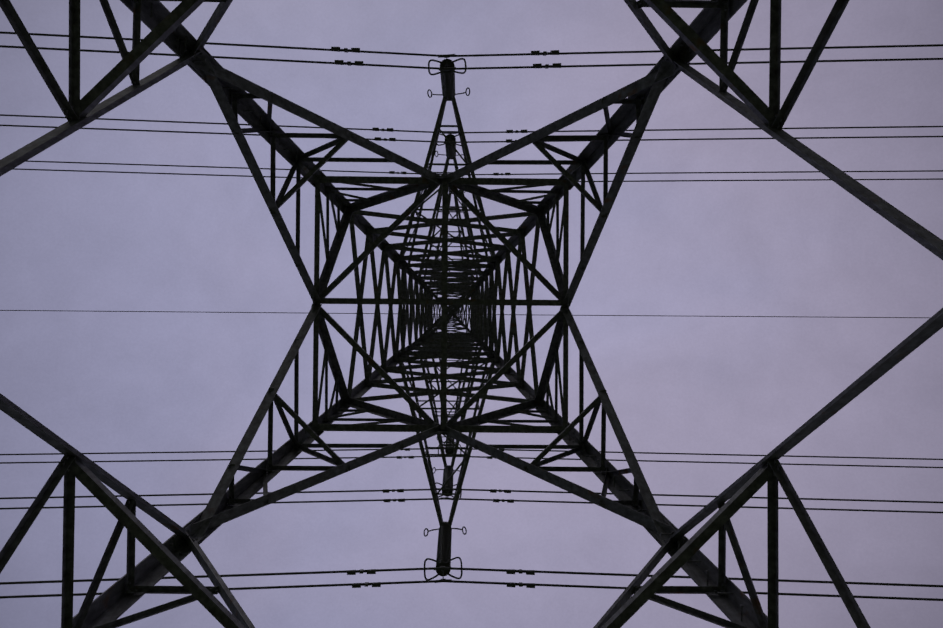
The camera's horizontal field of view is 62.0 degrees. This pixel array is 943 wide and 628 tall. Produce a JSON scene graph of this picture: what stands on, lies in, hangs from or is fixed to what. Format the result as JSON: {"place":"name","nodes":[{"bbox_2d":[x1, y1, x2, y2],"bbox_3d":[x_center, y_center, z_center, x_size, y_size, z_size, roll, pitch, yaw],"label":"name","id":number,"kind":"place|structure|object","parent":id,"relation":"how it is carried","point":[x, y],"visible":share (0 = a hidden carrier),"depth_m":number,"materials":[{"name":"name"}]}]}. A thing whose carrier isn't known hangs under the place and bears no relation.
{"place":"outdoors","nodes":[
{"label":"outdoors","id":0,"kind":"place"},
{"bbox_2d":[331,47,560,587],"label":"stockbridge dampers","id":1,"kind":"object","parent":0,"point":[373,571],"visible":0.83,"depth_m":18.03,"materials":[{"name":"black metal"}]},
{"bbox_2d":[0,0,942,627],"label":"sky","id":2,"kind":"structure","parent":0,"point":[79,244],"materials":[{"name":"purple"}]},
{"label":"ground","id":3,"kind":"structure","parent":0,"visible":0},
{"bbox_2d":[0,0,942,627],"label":"pylon lattice tower","id":4,"kind":"structure","parent":3,"relation":"on","point":[448,346],"depth_m":12.14,"materials":[{"name":"metal"}]},
{"bbox_2d":[424,524,466,582],"bbox_3d":[-0.695,5.969,20.029,1.173,3.672,0.446,-2,-87,-1],"label":"insulator","id":5,"kind":"object","parent":4,"relation":"attached to","point":[443,560],"visible":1,"depth_m":19.17,"materials":[{"name":"grey ceramic"}]},
{"bbox_2d":[433,466,461,499],"bbox_3d":[-0.794,5.615,26.530,1.173,3.672,0.446,4,-88,-1],"label":"insulator","id":6,"kind":"object","parent":4,"relation":"attached to","point":[448,471],"visible":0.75,"depth_m":25.68,"materials":[{"name":"grey ceramic"}]},
{"bbox_2d":[427,54,469,99],"bbox_3d":[-0.600,-5.971,20.120,1.173,3.672,0.446,-3,-87,-1],"label":"insulator","id":7,"kind":"object","parent":4,"relation":"attached to","point":[448,83],"visible":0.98,"depth_m":18.98,"materials":[{"name":"grey ceramic"}]},
{"bbox_2d":[435,133,462,159],"bbox_3d":[-0.704,-5.644,26.615,1.173,3.672,0.446,1,-88,-1],"label":"insulator","id":8,"kind":"object","parent":4,"relation":"attached to","point":[450,152],"visible":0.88,"depth_m":25.62,"materials":[{"name":"grey ceramic"}]},
{"bbox_2d":[437,436,460,456],"bbox_3d":[-0.880,5.310,32.181,1.173,3.772,0.446,0,-89,-1],"label":"insulator","id":9,"kind":"object","parent":4,"relation":"attached to","point":[449,450],"visible":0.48,"depth_m":30.69,"materials":[{"name":"grey ceramic"}]},
{"bbox_2d":[0,31,942,600],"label":"conductors","id":10,"kind":"object","parent":4,"relation":"attached to","point":[572,315],"visible":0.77,"depth_m":23.63,"materials":[{"name":"metal"}]}
]}

